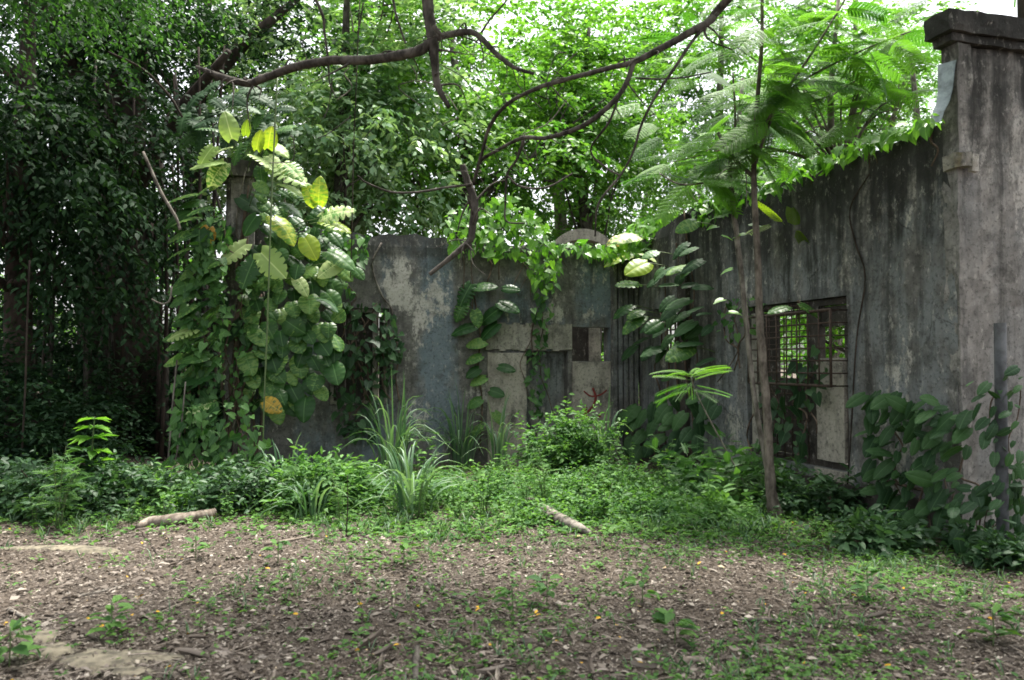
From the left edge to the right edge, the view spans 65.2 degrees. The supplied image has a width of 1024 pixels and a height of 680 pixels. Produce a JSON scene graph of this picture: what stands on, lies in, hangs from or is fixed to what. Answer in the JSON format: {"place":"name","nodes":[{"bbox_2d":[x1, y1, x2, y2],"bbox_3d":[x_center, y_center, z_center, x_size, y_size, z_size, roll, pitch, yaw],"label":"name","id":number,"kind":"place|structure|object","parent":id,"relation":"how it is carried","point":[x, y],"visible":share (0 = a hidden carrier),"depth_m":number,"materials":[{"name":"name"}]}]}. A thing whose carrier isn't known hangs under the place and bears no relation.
{"place":"outdoors","nodes":[
{"label":"outdoors","id":0,"kind":"place"},
{"bbox_2d":[0,0,1016,367],"label":"sky","id":1,"kind":"structure","parent":0,"point":[1003,7],"materials":[{"name":"white"}]},
{"bbox_2d":[0,369,1023,679],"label":"ground","id":2,"kind":"structure","parent":0,"point":[694,591],"depth_m":5.51,"materials":[{"name":"soil"}]},
{"bbox_2d":[0,615,44,666],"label":"seedling","id":3,"kind":"object","parent":2,"relation":"on","point":[24,647],"visible":0.96,"depth_m":4.09,"materials":[{"name":"green plant"}]},
{"bbox_2d":[12,630,59,643],"bbox_3d":[-2.668,1.678,4.498,0.291,0.060,0.231,0,-2,0],"label":"flat stone","id":4,"kind":"object","parent":2,"relation":"on","point":[43,635],"visible":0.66,"depth_m":4.47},
{"bbox_2d":[29,642,77,657],"bbox_3d":[-2.508,1.683,4.331,0.295,0.064,0.234,0,-2,0],"label":"flat stone","id":5,"kind":"object","parent":2,"relation":"on","point":[57,649],"visible":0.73,"depth_m":4.29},
{"bbox_2d":[1,545,121,554],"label":"flat stone","id":6,"kind":"object","parent":2,"relation":"on","point":[87,549],"visible":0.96,"depth_m":6.90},
{"bbox_2d":[32,447,93,528],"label":"upright weed","id":7,"kind":"object","parent":2,"relation":"on","point":[66,502],"visible":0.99,"depth_m":7.83,"materials":[{"name":"green plant"}]},
{"bbox_2d":[0,317,173,475],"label":"undergrowth bush","id":8,"kind":"object","parent":2,"relation":"on","point":[33,408],"visible":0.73,"depth_m":11.30,"materials":[{"name":"green plant"}]},
{"bbox_2d":[64,417,117,475],"bbox_3d":[-4.744,1.394,9.012,0.560,1.087,0.554,0,-2,0],"label":"sapling","id":9,"kind":"object","parent":2,"relation":"on","point":[92,451],"visible":0.69,"depth_m":9.01,"materials":[{"name":"green plant"}]},
{"bbox_2d":[0,445,182,526],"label":"shrub","id":10,"kind":"object","parent":2,"relation":"on","point":[26,482],"visible":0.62,"depth_m":8.39,"materials":[{"name":"green plant"}]},
{"bbox_2d":[0,23,182,362],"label":"broadleaf tree","id":11,"kind":"object","parent":2,"relation":"on","point":[1,82],"visible":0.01,"depth_m":22.04,"materials":[{"name":"green plant"}]},
{"bbox_2d":[51,648,132,670],"bbox_3d":[-2.311,1.700,4.251,0.643,0.059,0.328,0,-2,12],"label":"flat stone","id":12,"kind":"object","parent":2,"relation":"on","point":[92,660],"visible":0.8,"depth_m":4.21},
{"bbox_2d":[0,245,198,465],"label":"undergrowth bush","id":13,"kind":"object","parent":2,"relation":"on","point":[60,349],"visible":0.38,"depth_m":13.70,"materials":[{"name":"green plant"}]},
{"bbox_2d":[85,595,134,635],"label":"seedling","id":14,"kind":"object","parent":2,"relation":"on","point":[110,608],"visible":0.94,"depth_m":4.59,"materials":[{"name":"green plant"}]},
{"bbox_2d":[0,0,239,464],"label":"broadleaf tree","id":15,"kind":"object","parent":2,"relation":"on","point":[30,188],"visible":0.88,"depth_m":12.22,"materials":[{"name":"green plant"}]},
{"bbox_2d":[21,260,30,455],"bbox_3d":[-6.383,0.229,10.498,0.080,2.561,0.026,0,-2,0],"label":"liana","id":16,"kind":"object","parent":15,"relation":"hanging from","point":[26,343],"visible":0.98,"depth_m":10.49,"materials":[{"name":"brown plant"}]},
{"bbox_2d":[89,665,161,677],"bbox_3d":[-1.976,1.706,4.089,0.464,0.064,0.181,0,-2,0],"label":"flat stone","id":17,"kind":"object","parent":2,"relation":"on","point":[130,670],"visible":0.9,"depth_m":4.07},
{"bbox_2d":[0,0,275,144],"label":"broadleaf tree","id":18,"kind":"object","parent":2,"relation":"on","point":[145,10],"visible":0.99,"depth_m":10.28,"materials":[{"name":"green plant"}]},
{"bbox_2d":[262,78,277,456],"bbox_3d":[-3.217,-0.736,10.626,0.178,5.659,0.025,0,-2,0],"label":"liana","id":19,"kind":"object","parent":18,"relation":"hanging from","point":[269,260],"visible":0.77,"depth_m":10.63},
{"bbox_2d":[75,449,202,517],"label":"shrub","id":20,"kind":"object","parent":2,"relation":"on","point":[148,476],"visible":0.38,"depth_m":8.89,"materials":[{"name":"green plant"}]},
{"bbox_2d":[122,650,185,665],"bbox_3d":[-2.027,1.726,4.313,0.591,0.064,0.247,0,-2,0],"label":"flat stone","id":21,"kind":"object","parent":2,"relation":"on","point":[147,657],"visible":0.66,"depth_m":4.31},
{"bbox_2d":[0,0,312,388],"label":"broadleaf tree","id":22,"kind":"object","parent":2,"relation":"on","point":[102,107],"visible":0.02,"depth_m":18.66,"materials":[{"name":"green plant"}]},
{"bbox_2d":[93,282,224,457],"bbox_3d":[-5.944,0.869,14.853,4.041,4.475,3.209,-1,-2,22],"label":"undergrowth bush","id":23,"kind":"object","parent":2,"relation":"on","point":[150,363],"visible":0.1,"depth_m":14.56,"materials":[{"name":"green plant"}]},
{"bbox_2d":[121,462,215,513],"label":"shrub","id":24,"kind":"object","parent":2,"relation":"on","point":[167,492],"visible":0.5,"depth_m":8.75,"materials":[{"name":"green plant"}]},
{"bbox_2d":[135,508,216,529],"bbox_3d":[-3.375,1.811,8.070,0.770,0.146,0.239,1,-2,-30],"label":"log","id":25,"kind":"object","parent":2,"relation":"on","point":[177,517],"visible":0.84,"depth_m":7.98,"materials":[{"name":"brown wood"}]},
{"bbox_2d":[0,0,367,460],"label":"fig tree","id":26,"kind":"object","parent":2,"relation":"on","point":[225,62],"visible":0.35,"depth_m":14.96,"materials":[{"name":"green plant"}]},
{"bbox_2d":[166,213,237,476],"bbox_3d":[-4.275,0.439,10.998,1.132,4.505,0.537,0,-2,0],"label":"climbing vine","id":27,"kind":"object","parent":2,"relation":"on","point":[203,326],"visible":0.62,"depth_m":11.05,"materials":[{"name":"green plant"}]},
{"bbox_2d":[103,0,309,393],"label":"broadleaf tree","id":28,"kind":"object","parent":2,"relation":"on","point":[181,92],"visible":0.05,"depth_m":20.51,"materials":[{"name":"green plant"}]},
{"bbox_2d":[166,402,272,483],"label":"climbing vine","id":29,"kind":"object","parent":2,"relation":"on","point":[225,443],"visible":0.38,"depth_m":10.47,"materials":[{"name":"green plant"}]},
{"bbox_2d":[168,445,294,519],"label":"shrub","id":30,"kind":"object","parent":2,"relation":"on","point":[239,483],"visible":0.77,"depth_m":8.65,"materials":[{"name":"green plant"}]},
{"bbox_2d":[212,267,262,449],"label":"climbing vine","id":31,"kind":"object","parent":2,"relation":"on","point":[237,394],"visible":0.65,"depth_m":11.36,"materials":[{"name":"green plant"}]},
{"bbox_2d":[219,157,261,470],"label":"pier","id":32,"kind":"structure","parent":2,"relation":"on","point":[233,185],"depth_m":11.78,"materials":[{"name":"concrete"}]},
{"bbox_2d":[162,81,364,470],"bbox_3d":[-3.615,-0.965,11.663,2.975,6.022,1.555,0,-2,0],"label":"climbing vine","id":33,"kind":"object","parent":2,"relation":"on","point":[297,318],"visible":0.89,"depth_m":11.38,"materials":[{"name":"green plant"}]},
{"bbox_2d":[249,467,360,520],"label":"grass clump","id":34,"kind":"object","parent":2,"relation":"on","point":[312,506],"visible":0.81,"depth_m":8.31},
{"bbox_2d":[252,438,396,517],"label":"shrub","id":35,"kind":"object","parent":2,"relation":"on","point":[302,471],"visible":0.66,"depth_m":8.77,"materials":[{"name":"green plant"}]},
{"bbox_2d":[321,470,353,520],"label":"upright weed","id":36,"kind":"object","parent":2,"relation":"on","point":[339,509],"visible":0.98,"depth_m":8.01,"materials":[{"name":"green plant"}]},
{"bbox_2d":[175,0,512,399],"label":"broadleaf tree","id":37,"kind":"object","parent":2,"relation":"on","point":[339,146],"visible":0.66,"depth_m":17.08,"materials":[{"name":"green plant"}]},
{"bbox_2d":[151,0,538,399],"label":"broadleaf tree","id":38,"kind":"object","parent":2,"relation":"on","point":[334,31],"visible":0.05,"depth_m":24.19,"materials":[{"name":"green plant"}]},
{"bbox_2d":[331,369,457,475],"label":"grass clump","id":39,"kind":"object","parent":2,"relation":"on","point":[401,431],"visible":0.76,"depth_m":11.34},
{"bbox_2d":[337,422,489,518],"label":"grass clump","id":40,"kind":"object","parent":2,"relation":"on","point":[402,496],"visible":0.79,"depth_m":8.46,"materials":[{"name":"plant"}]},
{"bbox_2d":[403,462,436,517],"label":"upright weed","id":41,"kind":"object","parent":2,"relation":"on","point":[418,498],"visible":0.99,"depth_m":8.24,"materials":[{"name":"green plant"}]},
{"bbox_2d":[0,173,844,382],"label":"distant wood","id":42,"kind":"object","parent":2,"relation":"on","point":[781,340],"visible":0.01,"depth_m":51.72,"materials":[{"name":"green plant"}]},
{"bbox_2d":[254,225,638,466],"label":"ruined wall","id":43,"kind":"structure","parent":2,"relation":"on","point":[423,303],"depth_m":12.84,"materials":[{"name":"paint"}]},
{"bbox_2d":[297,227,370,346],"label":"climbing vine","id":44,"kind":"object","parent":43,"relation":"attached to","point":[364,254],"visible":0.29,"depth_m":12.10,"materials":[{"name":"green plant"}]},
{"bbox_2d":[330,309,387,404],"bbox_3d":[-2.382,0.256,12.459,0.882,1.481,0.095,0,-2,-16],"label":"window frame","id":45,"kind":"structure","parent":43,"relation":"in","point":[375,390],"depth_m":12.48,"materials":[{"name":"concrete"}]},
{"bbox_2d":[328,302,405,464],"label":"climbing vine","id":46,"kind":"object","parent":43,"relation":"attached to","point":[387,347],"visible":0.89,"depth_m":12.21,"materials":[{"name":"green plant"}]},
{"bbox_2d":[451,281,520,450],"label":"climbing vine","id":47,"kind":"object","parent":43,"relation":"attached to","point":[490,316],"visible":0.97,"depth_m":12.75,"materials":[{"name":"green plant"}]},
{"bbox_2d":[443,194,563,308],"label":"climbing vine","id":48,"kind":"object","parent":43,"relation":"attached to","point":[501,247],"visible":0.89,"depth_m":12.72,"materials":[{"name":"green plant"}]},
{"bbox_2d":[520,283,560,448],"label":"climbing vine","id":49,"kind":"object","parent":43,"relation":"attached to","point":[538,403],"visible":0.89,"depth_m":13.05,"materials":[{"name":"green plant"}]},
{"bbox_2d":[555,229,608,246],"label":"stone arch","id":50,"kind":"structure","parent":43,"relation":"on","point":[573,236],"depth_m":18.88,"materials":[{"name":"concrete"}]},
{"bbox_2d":[553,210,686,290],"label":"climbing vine","id":51,"kind":"object","parent":43,"relation":"attached to","point":[599,252],"visible":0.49,"depth_m":13.26,"materials":[{"name":"green plant"}]},
{"bbox_2d":[255,0,640,247],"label":"broadleaf tree","id":52,"kind":"object","parent":2,"relation":"on","point":[495,190],"visible":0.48,"depth_m":19.49,"materials":[{"name":"green plant"}]},
{"bbox_2d":[412,382,514,468],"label":"grass clump","id":53,"kind":"object","parent":2,"relation":"on","point":[462,449],"visible":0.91,"depth_m":12.32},
{"bbox_2d":[389,458,545,513],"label":"creeping plant","id":54,"kind":"object","parent":2,"relation":"on","point":[449,495],"visible":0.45,"depth_m":9.03,"materials":[{"name":"green plant"}]},
{"bbox_2d":[464,454,499,512],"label":"upright weed","id":55,"kind":"object","parent":2,"relation":"on","point":[481,482],"visible":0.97,"depth_m":8.12,"materials":[{"name":"green plant"}]},
{"bbox_2d":[462,393,522,466],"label":"grass clump","id":56,"kind":"object","parent":2,"relation":"on","point":[499,441],"visible":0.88,"depth_m":12.15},
{"bbox_2d":[195,0,808,276],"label":"overhanging tree","id":57,"kind":"object","parent":2,"relation":"on","point":[434,36],"visible":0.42,"depth_m":6.62,"materials":[{"name":"brown plant"}]},
{"bbox_2d":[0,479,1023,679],"bbox_3d":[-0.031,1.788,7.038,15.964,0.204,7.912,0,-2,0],"label":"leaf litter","id":58,"kind":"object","parent":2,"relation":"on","point":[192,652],"visible":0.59,"depth_m":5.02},
{"bbox_2d":[0,459,1023,679],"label":"ground cover","id":59,"kind":"object","parent":2,"relation":"on","point":[676,528],"visible":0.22,"depth_m":6.16,"materials":[{"name":"green plant"}]},
{"bbox_2d":[0,501,1023,679],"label":"fallen twigs","id":60,"kind":"object","parent":2,"relation":"on","point":[158,645],"visible":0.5,"depth_m":5.06,"materials":[{"name":"brown wood"}]},
{"bbox_2d":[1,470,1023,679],"bbox_3d":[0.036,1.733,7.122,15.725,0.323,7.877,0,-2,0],"label":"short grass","id":61,"kind":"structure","parent":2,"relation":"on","point":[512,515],"depth_m":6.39,"materials":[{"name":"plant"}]},
{"bbox_2d":[520,447,557,501],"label":"upright weed","id":62,"kind":"object","parent":2,"relation":"on","point":[540,483],"visible":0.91,"depth_m":8.28,"materials":[{"name":"green plant"}]},
{"bbox_2d":[526,574,563,604],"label":"seedling","id":63,"kind":"object","parent":2,"relation":"on","point":[541,588],"visible":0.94,"depth_m":5.38,"materials":[{"name":"green plant"}]},
{"bbox_2d":[460,456,643,508],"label":"creeping plant","id":64,"kind":"object","parent":2,"relation":"on","point":[568,485],"visible":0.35,"depth_m":8.99,"materials":[{"name":"green plant"}]},
{"bbox_2d":[524,497,591,533],"bbox_3d":[0.420,1.708,7.790,0.143,0.163,1.341,1,-2,-21],"label":"log","id":65,"kind":"object","parent":2,"relation":"on","point":[567,521],"visible":0.61,"depth_m":7.55,"materials":[{"name":"brown wood"}]},
{"bbox_2d":[420,0,709,244],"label":"broadleaf tree","id":66,"kind":"object","parent":2,"relation":"on","point":[562,218],"visible":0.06,"depth_m":26.05,"materials":[{"name":"green plant"}]},
{"bbox_2d":[531,328,600,360],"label":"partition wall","id":67,"kind":"structure","parent":2,"relation":"on","point":[586,344],"depth_m":14.39,"materials":[{"name":"concrete"}]},
{"bbox_2d":[500,393,636,478],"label":"shrub","id":68,"kind":"object","parent":2,"relation":"on","point":[557,449],"visible":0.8,"depth_m":10.85,"materials":[{"name":"green plant"}]},
{"bbox_2d":[521,197,628,360],"bbox_3d":[1.948,-0.918,23.733,6.273,6.925,5.793,1,-2,-30],"label":"broadleaf tree","id":69,"kind":"object","parent":2,"relation":"on","point":[562,210],"visible":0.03,"depth_m":24.03,"materials":[{"name":"green plant"}]},
{"bbox_2d":[470,0,706,350],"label":"broadleaf tree","id":70,"kind":"object","parent":2,"relation":"on","point":[617,131],"visible":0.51,"depth_m":21.60,"materials":[{"name":"green plant"}]},
{"bbox_2d":[554,389,629,475],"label":"grass clump","id":71,"kind":"object","parent":2,"relation":"on","point":[608,434],"visible":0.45,"depth_m":11.03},
{"bbox_2d":[593,475,622,520],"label":"upright weed","id":72,"kind":"object","parent":2,"relation":"on","point":[605,499],"visible":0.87,"depth_m":7.92,"materials":[{"name":"green plant"}]},
{"bbox_2d":[541,453,688,501],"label":"creeping plant","id":73,"kind":"object","parent":2,"relation":"on","point":[619,471],"visible":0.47,"depth_m":9.38,"materials":[{"name":"green plant"}]},
{"bbox_2d":[538,153,698,248],"bbox_3d":[6.006,-2.577,33.016,11.039,10.667,9.317,0,-2,0],"label":"broadleaf tree","id":74,"kind":"object","parent":2,"relation":"on","point":[643,211],"visible":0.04,"depth_m":31.21,"materials":[{"name":"green plant"}]},
{"bbox_2d":[486,472,752,533],"bbox_3d":[1.000,1.789,8.093,2.652,0.844,1.362,0,-2,-9],"label":"creeping plant","id":75,"kind":"object","parent":2,"relation":"on","point":[595,511],"visible":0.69,"depth_m":7.89,"materials":[{"name":"green plant"}]},
{"bbox_2d":[615,483,650,516],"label":"upright weed","id":76,"kind":"object","parent":2,"relation":"on","point":[638,498],"visible":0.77,"depth_m":8.04,"materials":[{"name":"green plant"}]},
{"bbox_2d":[651,608,698,647],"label":"seedling","id":77,"kind":"object","parent":2,"relation":"on","point":[663,614],"visible":0.96,"depth_m":4.66,"materials":[{"name":"green plant"}]},
{"bbox_2d":[599,474,762,528],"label":"creeping plant","id":78,"kind":"object","parent":2,"relation":"on","point":[680,503],"visible":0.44,"depth_m":8.28,"materials":[{"name":"green plant"}]},
{"bbox_2d":[647,475,759,526],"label":"shrub","id":79,"kind":"object","parent":2,"relation":"on","point":[727,498],"visible":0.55,"depth_m":8.21,"materials":[{"name":"green plant"}]},
{"bbox_2d":[649,365,757,506],"bbox_3d":[2.167,1.079,8.950,1.194,1.601,0.948,0,-2,0],"label":"seedling","id":80,"kind":"object","parent":2,"relation":"on","point":[685,390],"visible":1,"depth_m":8.97,"materials":[{"name":"green plant"}]},
{"bbox_2d":[653,73,779,464],"bbox_3d":[2.239,-0.601,8.693,1.315,4.912,1.814,0,-2,16],"label":"slim tree","id":81,"kind":"object","parent":2,"relation":"on","point":[727,192],"visible":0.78,"depth_m":8.68,"materials":[{"name":"green plant"}]},
{"bbox_2d":[597,0,852,213],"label":"broadleaf tree","id":82,"kind":"object","parent":2,"relation":"on","point":[679,10],"visible":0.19,"depth_m":26.63,"materials":[{"name":"green plant"}]},
{"bbox_2d":[641,429,809,506],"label":"shrub","id":83,"kind":"object","parent":2,"relation":"on","point":[753,471],"visible":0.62,"depth_m":9.21,"materials":[{"name":"green plant"}]},
{"bbox_2d":[578,37,879,237],"bbox_3d":[6.302,-2.920,21.912,9.137,10.705,7.461,0,-2,0],"label":"feathery tree","id":84,"kind":"object","parent":2,"relation":"on","point":[680,171],"visible":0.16,"depth_m":21.78,"materials":[{"name":"green plant"}]},
{"bbox_2d":[600,0,961,197],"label":"feathery sapling","id":85,"kind":"object","parent":2,"relation":"on","point":[828,137],"visible":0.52,"depth_m":11.34,"materials":[{"name":"green plant"}]},
{"bbox_2d":[645,0,932,519],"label":"slim tree","id":86,"kind":"object","parent":2,"relation":"on","point":[778,95],"visible":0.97,"depth_m":8.27,"materials":[{"name":"green plant"}]},
{"bbox_2d":[638,123,960,532],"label":"ruined wall","id":87,"kind":"structure","parent":2,"relation":"on","point":[907,334],"depth_m":8.84,"materials":[{"name":"paint"}]},
{"bbox_2d":[604,209,721,469],"bbox_3d":[2.419,0.072,11.975,1.142,4.028,3.021,1,-2,-17],"label":"climbing vine","id":88,"kind":"object","parent":87,"relation":"attached to","point":[691,330],"visible":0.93,"depth_m":11.82,"materials":[{"name":"green plant"}]},
{"bbox_2d":[712,296,765,381],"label":"climbing vine","id":89,"kind":"object","parent":87,"relation":"attached to","point":[725,322],"visible":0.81,"depth_m":10.51,"materials":[{"name":"green plant"}]},
{"bbox_2d":[746,345,828,492],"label":"climbing vine","id":90,"kind":"object","parent":87,"relation":"attached to","point":[799,402],"visible":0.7,"depth_m":9.26,"materials":[{"name":"green plant"}]},
{"bbox_2d":[751,297,848,470],"bbox_3d":[3.465,0.504,9.608,0.100,1.905,1.907,0,-2,-16],"label":"window frame","id":91,"kind":"structure","parent":87,"relation":"in","point":[818,304],"depth_m":9.28,"materials":[{"name":"concrete"}]},
{"bbox_2d":[691,113,944,226],"bbox_3d":[3.285,-1.663,9.543,0.436,1.127,4.889,0,-2,-16],"label":"climbing vine","id":92,"kind":"object","parent":87,"relation":"attached to","point":[850,152],"visible":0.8,"depth_m":8.77,"materials":[{"name":"green plant"}]},
{"bbox_2d":[847,173,869,483],"bbox_3d":[3.655,0.058,8.468,0.020,3.577,0.442,0,-2,-16],"label":"liana","id":93,"kind":"object","parent":87,"relation":"attached to","point":[866,178],"visible":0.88,"depth_m":8.50,"materials":[{"name":"brown plant"}]},
{"bbox_2d":[780,304,845,377],"bbox_3d":[5.658,-0.134,12.658,4.743,4.662,4.118,0,-2,0],"label":"broadleaf tree","id":94,"kind":"object","parent":2,"relation":"on","point":[839,328],"visible":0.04,"depth_m":12.91,"materials":[{"name":"green plant"}]},
{"bbox_2d":[756,457,877,530],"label":"shrub","id":95,"kind":"object","parent":2,"relation":"on","point":[804,497],"visible":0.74,"depth_m":8.30,"materials":[{"name":"green plant"}]},
{"bbox_2d":[700,26,937,357],"bbox_3d":[11.885,-4.510,29.824,9.725,14.342,9.332,1,-2,-31],"label":"feathery tree","id":96,"kind":"object","parent":2,"relation":"on","point":[837,354],"visible":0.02,"depth_m":29.78,"materials":[{"name":"green plant"}]},
{"bbox_2d":[709,0,990,168],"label":"broadleaf tree","id":97,"kind":"object","parent":2,"relation":"on","point":[892,117],"visible":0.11,"depth_m":24.66,"materials":[{"name":"green plant"}]},
{"bbox_2d":[761,0,940,188],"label":"feathery tree","id":98,"kind":"object","parent":2,"relation":"on","point":[913,86],"visible":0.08,"depth_m":20.12,"materials":[{"name":"green plant"}]},
{"bbox_2d":[849,568,889,600],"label":"seedling","id":99,"kind":"object","parent":2,"relation":"on","point":[865,587],"visible":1,"depth_m":5.25,"materials":[{"name":"green plant"}]},
{"bbox_2d":[783,504,976,559],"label":"shrub","id":100,"kind":"object","parent":2,"relation":"on","point":[890,534],"visible":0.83,"depth_m":6.81,"materials":[{"name":"green plant"}]},
{"bbox_2d":[845,390,979,543],"bbox_3d":[3.656,1.442,7.390,0.451,1.930,1.428,0,-2,-13],"label":"climbing vine","id":101,"kind":"object","parent":2,"relation":"on","point":[924,475],"visible":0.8,"depth_m":7.36,"materials":[{"name":"green plant"}]},
{"bbox_2d":[923,8,1023,537],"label":"pier","id":102,"kind":"structure","parent":2,"relation":"on","point":[979,108],"depth_m":7.34,"materials":[{"name":"concrete"}]},
{"bbox_2d":[947,462,1023,556],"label":"climbing vine","id":103,"kind":"object","parent":2,"relation":"on","point":[978,496],"visible":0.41,"depth_m":6.74,"materials":[{"name":"green plant"}]},
{"bbox_2d":[950,519,1023,572],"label":"shrub","id":104,"kind":"object","parent":2,"relation":"on","point":[1000,549],"visible":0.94,"depth_m":6.29,"materials":[{"name":"green plant"}]},
{"bbox_2d":[965,602,1022,645],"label":"seedling","id":105,"kind":"object","parent":2,"relation":"on","point":[1002,614],"visible":0.95,"depth_m":4.48,"materials":[{"name":"green plant"}]},
{"bbox_2d":[966,365,1023,534],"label":"climbing vine","id":106,"kind":"object","parent":2,"relation":"on","point":[996,488],"visible":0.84,"depth_m":6.61,"materials":[{"name":"green plant"}]},
{"bbox_2d":[993,323,1008,539],"bbox_3d":[4.078,0.928,6.661,0.103,2.141,0.094,0,-2,0],"label":"pipe post","id":107,"kind":"object","parent":2,"relation":"on","point":[1000,360],"visible":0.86,"depth_m":6.64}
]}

